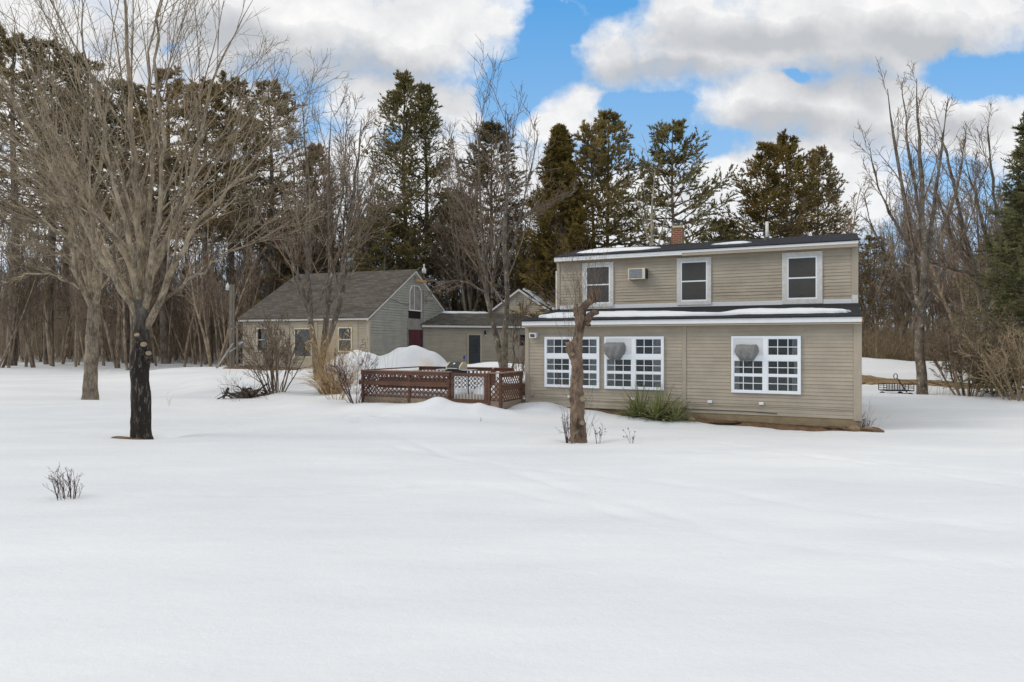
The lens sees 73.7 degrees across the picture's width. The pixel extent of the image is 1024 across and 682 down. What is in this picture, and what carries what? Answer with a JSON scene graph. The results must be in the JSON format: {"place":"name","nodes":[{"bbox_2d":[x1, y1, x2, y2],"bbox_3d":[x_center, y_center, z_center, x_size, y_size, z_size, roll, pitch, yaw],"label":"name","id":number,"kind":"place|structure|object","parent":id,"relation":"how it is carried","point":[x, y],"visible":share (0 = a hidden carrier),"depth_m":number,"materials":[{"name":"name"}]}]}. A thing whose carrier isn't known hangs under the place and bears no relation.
{"place":"outdoors","nodes":[
{"label":"outdoors","id":0,"kind":"place"},
{"bbox_2d":[291,320,360,393],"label":"ornamental grass","id":1,"kind":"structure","parent":0,"point":[329,358],"depth_m":26.81,"materials":[{"name":"plant"}]},
{"bbox_2d":[0,345,1023,681],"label":"snow ground","id":2,"kind":"structure","parent":0,"point":[300,533],"depth_m":8.33,"materials":[{"name":"snow"}]},
{"bbox_2d":[0,255,35,367],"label":"bare tree","id":3,"kind":"object","parent":2,"relation":"on","point":[13,319],"visible":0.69,"depth_m":52.31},
{"bbox_2d":[0,203,41,367],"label":"bare tree","id":4,"kind":"object","parent":2,"relation":"on","point":[26,341],"visible":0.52,"depth_m":52.71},
{"bbox_2d":[0,253,49,366],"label":"bare tree","id":5,"kind":"object","parent":2,"relation":"on","point":[19,323],"visible":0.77,"depth_m":52.07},
{"bbox_2d":[1,241,59,367],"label":"bare tree","id":6,"kind":"object","parent":2,"relation":"on","point":[7,353],"visible":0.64,"depth_m":53.05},
{"bbox_2d":[17,213,56,366],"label":"bare tree","id":7,"kind":"object","parent":2,"relation":"on","point":[26,354],"visible":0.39,"depth_m":54.49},
{"bbox_2d":[19,194,65,365],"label":"bare tree","id":8,"kind":"object","parent":2,"relation":"on","point":[47,331],"visible":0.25,"depth_m":56.24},
{"bbox_2d":[29,240,64,366],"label":"bare tree","id":9,"kind":"object","parent":2,"relation":"on","point":[51,328],"visible":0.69,"depth_m":55.39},
{"bbox_2d":[0,25,106,365],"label":"pine tree","id":10,"kind":"object","parent":2,"relation":"on","point":[11,54],"visible":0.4,"depth_m":56.72,"materials":[{"name":"green plant"}]},
{"bbox_2d":[1,93,121,356],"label":"pine tree","id":11,"kind":"object","parent":2,"relation":"on","point":[66,264],"visible":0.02,"depth_m":74.54,"materials":[{"name":"green plant"}]},
{"bbox_2d":[43,463,83,499],"bbox_3d":[-6.901,2.151,10.533,0.522,0.640,0.548,0,0,-28],"label":"twiggy shrub","id":12,"kind":"object","parent":2,"relation":"on","point":[62,489],"visible":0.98,"depth_m":10.48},
{"bbox_2d":[53,245,86,363],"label":"bare tree","id":13,"kind":"object","parent":2,"relation":"on","point":[68,335],"visible":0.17,"depth_m":59.95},
{"bbox_2d":[0,35,144,363],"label":"pine tree","id":14,"kind":"object","parent":2,"relation":"on","point":[45,353],"visible":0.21,"depth_m":59.51,"materials":[{"name":"green plant"}]},
{"bbox_2d":[63,260,87,357],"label":"bare tree","id":15,"kind":"object","parent":2,"relation":"on","point":[78,301],"visible":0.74,"depth_m":50.26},
{"bbox_2d":[6,51,168,320],"bbox_3d":[-37.359,-12.092,62.452,14.511,28.517,14.981,0,0,-35],"label":"pine tree","id":16,"kind":"object","parent":2,"relation":"on","point":[79,129],"visible":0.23,"depth_m":60.76,"materials":[{"name":"green plant"}]},
{"bbox_2d":[71,234,114,365],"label":"bare tree","id":17,"kind":"object","parent":2,"relation":"on","point":[101,343],"visible":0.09,"depth_m":56.98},
{"bbox_2d":[0,0,213,399],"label":"maple tree","id":18,"kind":"object","parent":2,"relation":"on","point":[91,278],"visible":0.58,"depth_m":28.79,"materials":[{"name":"brown plant"}]},
{"bbox_2d":[59,183,154,367],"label":"bare tree","id":19,"kind":"object","parent":2,"relation":"on","point":[116,362],"visible":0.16,"depth_m":52.13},
{"bbox_2d":[78,186,143,369],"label":"bare tree","id":20,"kind":"object","parent":2,"relation":"on","point":[124,337],"visible":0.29,"depth_m":49.62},
{"bbox_2d":[64,76,183,362],"bbox_3d":[-35.425,-11.132,62.575,10.608,26.563,13.660,0,0,-12],"label":"pine tree","id":21,"kind":"object","parent":2,"relation":"on","point":[137,89],"visible":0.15,"depth_m":62.27,"materials":[{"name":"green plant"}]},
{"bbox_2d":[0,272,263,362],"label":"undergrowth","id":22,"kind":"object","parent":2,"relation":"on","point":[59,341],"visible":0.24,"depth_m":67.95,"materials":[{"name":"plant"}]},
{"bbox_2d":[0,219,272,355],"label":"wood","id":23,"kind":"object","parent":2,"relation":"on","point":[7,267],"visible":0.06,"depth_m":86.81,"materials":[{"name":"brown wood"}]},
{"bbox_2d":[96,102,228,350],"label":"pine tree","id":24,"kind":"object","parent":2,"relation":"on","point":[173,187],"visible":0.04,"depth_m":71.99,"materials":[{"name":"green plant"}]},
{"bbox_2d":[125,226,201,359],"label":"bare tree","id":25,"kind":"object","parent":2,"relation":"on","point":[167,308],"visible":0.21,"depth_m":61.57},
{"bbox_2d":[80,61,249,363],"bbox_3d":[-31.582,-11.659,60.950,14.526,27.651,14.071,0,0,-6],"label":"pine tree","id":26,"kind":"object","parent":2,"relation":"on","point":[164,338],"visible":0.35,"depth_m":61.50,"materials":[{"name":"green plant"}]},
{"bbox_2d":[0,0,356,439],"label":"maple tree","id":27,"kind":"object","parent":2,"relation":"on","point":[142,271],"visible":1,"depth_m":17.13,"materials":[{"name":"brown plant"}]},
{"bbox_2d":[171,255,211,363],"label":"bare tree","id":28,"kind":"object","parent":2,"relation":"on","point":[195,361],"visible":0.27,"depth_m":60.45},
{"bbox_2d":[174,237,210,358],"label":"bare tree","id":29,"kind":"object","parent":2,"relation":"on","point":[176,348],"visible":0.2,"depth_m":67.92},
{"bbox_2d":[177,260,209,366],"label":"bare tree","id":30,"kind":"object","parent":2,"relation":"on","point":[190,294],"visible":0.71,"depth_m":51.45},
{"bbox_2d":[178,258,214,366],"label":"bare tree","id":31,"kind":"object","parent":2,"relation":"on","point":[186,349],"visible":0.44,"depth_m":55.03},
{"bbox_2d":[122,76,274,363],"bbox_3d":[-28.226,-10.884,62.086,14.030,26.098,10.896,0,0,17],"label":"pine tree","id":32,"kind":"object","parent":2,"relation":"on","point":[221,123],"visible":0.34,"depth_m":60.87,"materials":[{"name":"green plant"}]},
{"bbox_2d":[161,214,272,366],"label":"bare tree","id":33,"kind":"object","parent":2,"relation":"on","point":[206,342],"visible":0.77,"depth_m":51.75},
{"bbox_2d":[152,69,285,355],"bbox_3d":[-27.232,-11.636,64.614,13.410,27.608,13.844,0,0,24],"label":"pine tree","id":34,"kind":"object","parent":2,"relation":"on","point":[220,102],"visible":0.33,"depth_m":62.74,"materials":[{"name":"green plant"}]},
{"bbox_2d":[187,253,263,364],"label":"bare tree","id":35,"kind":"object","parent":2,"relation":"on","point":[224,362],"visible":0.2,"depth_m":58.37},
{"bbox_2d":[226,283,232,366],"bbox_3d":[-18.201,-0.994,43.944,0.422,5.508,0.240,0,0,-27],"label":"lamp post","id":36,"kind":"object","parent":2,"relation":"on","point":[229,287],"visible":0.96,"depth_m":43.93,"materials":[{"name":"wood"}]},
{"bbox_2d":[212,238,256,366],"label":"bare tree","id":37,"kind":"object","parent":2,"relation":"on","point":[248,263],"visible":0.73,"depth_m":53.25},
{"bbox_2d":[205,248,270,366],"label":"bare tree","id":38,"kind":"object","parent":2,"relation":"on","point":[223,312],"visible":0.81,"depth_m":52.33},
{"bbox_2d":[199,221,285,362],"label":"bare tree","id":39,"kind":"object","parent":2,"relation":"on","point":[217,258],"visible":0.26,"depth_m":62.39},
{"bbox_2d":[215,376,275,398],"bbox_3d":[-10.252,1.989,26.400,2.516,1.230,1.932,0,0,0],"label":"brush pile","id":40,"kind":"object","parent":2,"relation":"on","point":[249,392],"visible":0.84,"depth_m":26.26,"materials":[{"name":"brown wood"}]},
{"bbox_2d":[195,116,298,351],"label":"pine tree","id":41,"kind":"object","parent":2,"relation":"on","point":[251,187],"visible":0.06,"depth_m":73.16,"materials":[{"name":"green plant"}]},
{"bbox_2d":[221,163,282,363],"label":"bare tree","id":42,"kind":"object","parent":2,"relation":"on","point":[254,213],"visible":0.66,"depth_m":58.56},
{"bbox_2d":[195,77,346,297],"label":"pine tree","id":43,"kind":"object","parent":2,"relation":"on","point":[270,159],"visible":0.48,"depth_m":60.23,"materials":[{"name":"green plant"}]},
{"bbox_2d":[249,182,296,295],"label":"bare tree","id":44,"kind":"object","parent":2,"relation":"on","point":[274,249],"visible":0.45,"depth_m":60.40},
{"bbox_2d":[227,308,321,393],"bbox_3d":[-9.262,0.358,27.286,3.061,3.512,3.721,0,0,0],"label":"bare shrub","id":45,"kind":"object","parent":2,"relation":"on","point":[282,352],"visible":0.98,"depth_m":26.96,"materials":[{"name":"plant"}]},
{"bbox_2d":[218,161,340,296],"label":"bare tree","id":46,"kind":"object","parent":2,"relation":"on","point":[332,193],"visible":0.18,"depth_m":61.29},
{"bbox_2d":[211,114,377,288],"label":"bare tree","id":47,"kind":"object","parent":2,"relation":"on","point":[310,235],"visible":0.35,"depth_m":57.42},
{"bbox_2d":[243,206,348,313],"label":"pine tree","id":48,"kind":"object","parent":2,"relation":"on","point":[288,276],"visible":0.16,"depth_m":60.76,"materials":[{"name":"green plant"}]},
{"bbox_2d":[255,167,343,274],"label":"bare tree","id":49,"kind":"object","parent":2,"relation":"on","point":[316,255],"visible":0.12,"depth_m":60.53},
{"bbox_2d":[254,143,352,299],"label":"pine tree","id":50,"kind":"object","parent":2,"relation":"on","point":[311,172],"visible":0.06,"depth_m":67.48,"materials":[{"name":"green plant"}]},
{"bbox_2d":[220,48,407,380],"bbox_3d":[-9.494,-6.090,33.399,9.084,16.672,5.367,0,0,0],"label":"lichened tree","id":51,"kind":"object","parent":2,"relation":"on","point":[344,248],"visible":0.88,"depth_m":32.90,"materials":[{"name":"grey plant"}]},
{"bbox_2d":[300,344,368,399],"bbox_3d":[-6.323,1.133,24.574,2.680,2.030,2.423,0,0,0],"label":"bare shrub","id":52,"kind":"object","parent":2,"relation":"on","point":[343,395],"visible":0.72,"depth_m":24.36,"materials":[{"name":"plant"}]},
{"bbox_2d":[237,269,446,368],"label":"barn","id":53,"kind":"structure","parent":2,"relation":"on","point":[399,296],"depth_m":45.08,"materials":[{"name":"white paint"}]},
{"bbox_2d":[408,285,421,311],"bbox_3d":[-6.706,-2.966,47.406,0.115,1.775,1.800,0,0,21],"label":"hay door","id":54,"kind":"structure","parent":53,"relation":"in","point":[414,294],"depth_m":47.42,"materials":[{"name":"silver wood"}]},
{"bbox_2d":[407,328,423,347],"bbox_3d":[-6.715,0.491,47.479,0.082,2.760,2.300,0,0,21],"label":"door","id":55,"kind":"structure","parent":53,"relation":"in","point":[415,336],"depth_m":47.45,"materials":[{"name":"wood"}]},
{"bbox_2d":[320,339,378,403],"bbox_3d":[-5.414,1.016,23.362,2.075,2.311,2.212,0,0,-27],"label":"bare shrub","id":56,"kind":"object","parent":2,"relation":"on","point":[345,378],"visible":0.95,"depth_m":23.24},
{"bbox_2d":[318,110,389,271],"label":"bare tree","id":57,"kind":"object","parent":2,"relation":"on","point":[347,204],"visible":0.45,"depth_m":57.91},
{"bbox_2d":[342,69,455,277],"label":"pine tree","id":58,"kind":"object","parent":2,"relation":"on","point":[398,99],"visible":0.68,"depth_m":60.93,"materials":[{"name":"green plant"}]},
{"bbox_2d":[346,202,452,306],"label":"pine tree","id":59,"kind":"object","parent":2,"relation":"on","point":[408,260],"visible":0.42,"depth_m":57.29,"materials":[{"name":"green plant"}]},
{"bbox_2d":[372,81,479,298],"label":"pine tree","id":60,"kind":"object","parent":2,"relation":"on","point":[427,89],"visible":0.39,"depth_m":62.47,"materials":[{"name":"green plant"}]},
{"bbox_2d":[359,366,524,408],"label":"deck","id":61,"kind":"structure","parent":2,"relation":"on","point":[410,387],"depth_m":22.66,"materials":[{"name":"red wood"}]},
{"bbox_2d":[436,362,476,393],"bbox_3d":[-1.990,1.299,24.293,1.420,1.114,0.594,0,0,25],"label":"grill","id":62,"kind":"object","parent":61,"relation":"on","point":[457,367],"visible":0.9,"depth_m":24.11,"materials":[{"name":"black metal"}]},
{"bbox_2d":[427,221,460,310],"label":"bare tree","id":63,"kind":"object","parent":2,"relation":"on","point":[445,285],"visible":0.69,"depth_m":59.13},
{"bbox_2d":[423,139,493,311],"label":"bare tree","id":64,"kind":"object","parent":2,"relation":"on","point":[458,249],"visible":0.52,"depth_m":58.08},
{"bbox_2d":[415,185,503,311],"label":"pine tree","id":65,"kind":"object","parent":2,"relation":"on","point":[435,272],"visible":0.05,"depth_m":64.05,"materials":[{"name":"green plant"}]},
{"bbox_2d":[416,183,523,310],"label":"bare tree","id":66,"kind":"object","parent":2,"relation":"on","point":[450,253],"visible":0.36,"depth_m":60.72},
{"bbox_2d":[420,311,527,363],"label":"shed","id":67,"kind":"structure","parent":2,"relation":"on","point":[453,336],"depth_m":50.05,"materials":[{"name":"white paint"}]},
{"bbox_2d":[467,334,481,363],"bbox_3d":[-2.758,0.815,50.063,1.120,2.720,0.085,0,0,-24],"label":"door","id":68,"kind":"structure","parent":67,"relation":"in","point":[474,341],"depth_m":50.05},
{"bbox_2d":[422,105,533,311],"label":"bare tree","id":69,"kind":"object","parent":2,"relation":"on","point":[494,210],"visible":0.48,"depth_m":59.36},
{"bbox_2d":[441,155,539,306],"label":"bare tree","id":70,"kind":"object","parent":2,"relation":"on","point":[477,230],"visible":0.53,"depth_m":56.57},
{"bbox_2d":[427,119,554,310],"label":"pine tree","id":71,"kind":"object","parent":2,"relation":"on","point":[491,128],"visible":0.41,"depth_m":60.94,"materials":[{"name":"green plant"}]},
{"bbox_2d":[405,34,579,371],"bbox_3d":[-0.901,-6.180,32.006,7.648,15.624,5.824,0,0,18],"label":"lichened tree","id":72,"kind":"object","parent":2,"relation":"on","point":[504,330],"visible":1,"depth_m":32.05,"materials":[{"name":"grey plant"}]},
{"bbox_2d":[487,288,555,316],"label":"wing","id":73,"kind":"structure","parent":2,"relation":"on","point":[518,295],"depth_m":53.89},
{"bbox_2d":[485,122,618,317],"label":"olive conifer","id":74,"kind":"object","parent":2,"relation":"on","point":[562,152],"visible":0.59,"depth_m":54.98,"materials":[{"name":"plant"}]},
{"bbox_2d":[513,229,616,442],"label":"apple tree","id":75,"kind":"object","parent":2,"relation":"on","point":[574,348],"visible":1,"depth_m":16.29,"materials":[{"name":"brown plant"}]},
{"bbox_2d":[515,119,655,301],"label":"pine tree","id":76,"kind":"object","parent":2,"relation":"on","point":[597,141],"visible":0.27,"depth_m":56.92,"materials":[{"name":"green plant"}]},
{"bbox_2d":[528,107,671,276],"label":"pine tree","id":77,"kind":"object","parent":2,"relation":"on","point":[614,124],"visible":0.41,"depth_m":58.20,"materials":[{"name":"green plant"}]},
{"bbox_2d":[569,408,668,419],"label":"bare earth","id":78,"kind":"structure","parent":2,"relation":"on","point":[608,412],"depth_m":21.33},
{"bbox_2d":[605,380,661,416],"bbox_3d":[3.826,1.711,20.611,2.006,1.163,2.078,0,0,0],"label":"yucca plant","id":79,"kind":"object","parent":78,"relation":"on","point":[638,405],"visible":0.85,"depth_m":20.52,"materials":[{"name":"green plant"}]},
{"bbox_2d":[619,135,686,244],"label":"young tree","id":80,"kind":"object","parent":2,"relation":"on","point":[652,225],"visible":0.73,"depth_m":39.98,"materials":[{"name":"beige plant"}]},
{"bbox_2d":[635,380,691,423],"bbox_3d":[4.437,1.694,20.252,2.408,1.304,2.254,0,0,0],"label":"yucca plant","id":81,"kind":"object","parent":2,"relation":"on","point":[665,403],"visible":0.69,"depth_m":20.23,"materials":[{"name":"green plant"}]},
{"bbox_2d":[655,396,697,422],"bbox_3d":[4.861,1.946,20.094,1.518,0.833,1.462,0,0,18],"label":"yucca plant","id":82,"kind":"object","parent":2,"relation":"on","point":[677,410],"visible":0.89,"depth_m":20.00,"materials":[{"name":"green plant"}]},
{"bbox_2d":[602,117,764,245],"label":"pine tree","id":83,"kind":"object","parent":2,"relation":"on","point":[677,132],"visible":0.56,"depth_m":55.82,"materials":[{"name":"green plant"}]},
{"bbox_2d":[521,220,862,426],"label":"house","id":84,"kind":"structure","parent":2,"relation":"on","point":[766,329],"depth_m":21.19,"materials":[{"name":"beige paint"}]},
{"bbox_2d":[544,337,599,387],"bbox_3d":[1.922,0.680,21.988,1.865,1.635,0.078,0,0,25],"label":"window","id":85,"kind":"structure","parent":84,"relation":"in","point":[556,359],"depth_m":22.07,"materials":[{"name":"white plastic"}]},
{"bbox_2d":[582,262,613,306],"bbox_3d":[3.088,-2.023,24.551,1.160,1.600,0.055,0,0,25],"label":"window","id":86,"kind":"structure","parent":84,"relation":"in","point":[609,276],"depth_m":24.47,"materials":[{"name":"white paint"}]},
{"bbox_2d":[604,336,663,389],"bbox_3d":[3.767,0.679,21.120,1.870,1.635,0.078,0,0,25],"label":"window","id":87,"kind":"structure","parent":84,"relation":"in","point":[642,361],"depth_m":21.06,"materials":[{"name":"white plastic"}]},
{"bbox_2d":[677,257,710,304],"bbox_3d":[6.157,-2.025,23.107,1.140,1.600,0.055,0,0,25],"label":"window","id":88,"kind":"structure","parent":84,"relation":"in","point":[693,274],"depth_m":23.09,"materials":[{"name":"white paint"}]},
{"bbox_2d":[731,336,800,393],"bbox_3d":[7.234,0.677,19.490,1.865,1.635,0.078,0,0,25],"label":"window","id":89,"kind":"structure","parent":84,"relation":"in","point":[776,369],"depth_m":19.43,"materials":[{"name":"white plastic"}]},
{"bbox_2d":[782,251,821,303],"bbox_3d":[9.205,-2.005,21.674,1.180,1.645,0.055,0,0,25],"label":"window","id":90,"kind":"structure","parent":84,"relation":"in","point":[801,271],"depth_m":21.66,"materials":[{"name":"white paint"}]},
{"bbox_2d":[700,215,749,241],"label":"pine tree","id":91,"kind":"object","parent":2,"relation":"on","point":[722,231],"visible":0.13,"depth_m":54.35,"materials":[{"name":"green plant"}]},
{"bbox_2d":[704,139,858,279],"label":"pine tree","id":92,"kind":"object","parent":2,"relation":"on","point":[756,167],"visible":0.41,"depth_m":55.09,"materials":[{"name":"green plant"}]},
{"bbox_2d":[682,418,883,432],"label":"bare earth","id":93,"kind":"structure","parent":2,"relation":"on","point":[779,426],"depth_m":18.91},
{"bbox_2d":[737,128,896,304],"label":"pine tree","id":94,"kind":"object","parent":2,"relation":"on","point":[783,137],"visible":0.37,"depth_m":55.69,"materials":[{"name":"green plant"}]},
{"bbox_2d":[771,144,882,334],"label":"pine tree","id":95,"kind":"object","parent":2,"relation":"on","point":[832,181],"visible":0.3,"depth_m":58.98,"materials":[{"name":"green plant"}]},
{"bbox_2d":[778,175,875,272],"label":"bare tree","id":96,"kind":"object","parent":2,"relation":"on","point":[842,226],"visible":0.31,"depth_m":51.64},
{"bbox_2d":[781,181,930,327],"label":"bare tree","id":97,"kind":"object","parent":2,"relation":"on","point":[878,290],"visible":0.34,"depth_m":53.80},
{"bbox_2d":[858,257,913,358],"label":"bare tree","id":98,"kind":"object","parent":2,"relation":"on","point":[895,305],"visible":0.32,"depth_m":59.14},
{"bbox_2d":[858,235,929,337],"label":"tree","id":99,"kind":"object","parent":2,"relation":"on","point":[870,254],"visible":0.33,"depth_m":69.45,"materials":[{"name":"green plant"}]},
{"bbox_2d":[886,198,939,357],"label":"bare tree","id":100,"kind":"object","parent":2,"relation":"on","point":[907,318],"visible":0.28,"depth_m":53.10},
{"bbox_2d":[851,58,976,394],"bbox_3d":[18.519,-5.185,31.235,7.514,15.514,3.325,0,0,-9],"label":"maple tree","id":101,"kind":"object","parent":2,"relation":"on","point":[919,284],"visible":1,"depth_m":30.91,"materials":[{"name":"brown plant"}]},
{"bbox_2d":[862,375,1013,388],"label":"bare earth","id":102,"kind":"structure","parent":2,"relation":"on","point":[870,380],"depth_m":36.75,"materials":[{"name":"soil"}]},
{"bbox_2d":[862,307,1022,360],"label":"undergrowth","id":103,"kind":"object","parent":2,"relation":"on","point":[886,347],"visible":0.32,"depth_m":51.83,"materials":[{"name":"plant"}]},
{"bbox_2d":[887,149,1017,365],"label":"bare tree","id":104,"kind":"object","parent":2,"relation":"on","point":[940,292],"visible":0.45,"depth_m":43.76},
{"bbox_2d":[916,220,998,332],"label":"bare tree","id":105,"kind":"object","parent":2,"relation":"on","point":[953,293],"visible":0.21,"depth_m":52.88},
{"bbox_2d":[894,97,1022,380],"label":"leaning tree","id":106,"kind":"object","parent":2,"relation":"on","point":[971,270],"visible":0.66,"depth_m":35.94,"materials":[{"name":"brown plant"}]},
{"bbox_2d":[909,294,1023,396],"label":"bare shrub","id":107,"kind":"object","parent":2,"relation":"on","point":[953,364],"visible":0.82,"depth_m":29.81,"materials":[{"name":"plant"}]},
{"bbox_2d":[919,178,1022,338],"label":"bare tree","id":108,"kind":"object","parent":2,"relation":"on","point":[956,277],"visible":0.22,"depth_m":47.74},
{"bbox_2d":[936,111,1023,393],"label":"spruce tree","id":109,"kind":"object","parent":2,"relation":"on","point":[1014,219],"visible":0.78,"depth_m":31.27,"materials":[{"name":"plant"}]},
{"bbox_2d":[939,191,1023,380],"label":"spruce tree","id":110,"kind":"object","parent":2,"relation":"on","point":[1019,322],"visible":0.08,"depth_m":40.33,"materials":[{"name":"green wood"}]},
{"bbox_2d":[951,322,1023,400],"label":"bare shrub","id":111,"kind":"object","parent":2,"relation":"on","point":[1000,366],"visible":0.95,"depth_m":27.80,"materials":[{"name":"plant"}]},
{"bbox_2d":[963,324,1023,396],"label":"bare shrub","id":112,"kind":"object","parent":2,"relation":"on","point":[1003,384],"visible":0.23,"depth_m":29.63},
{"bbox_2d":[0,0,1023,333],"label":"sky","id":113,"kind":"structure","parent":0,"point":[743,72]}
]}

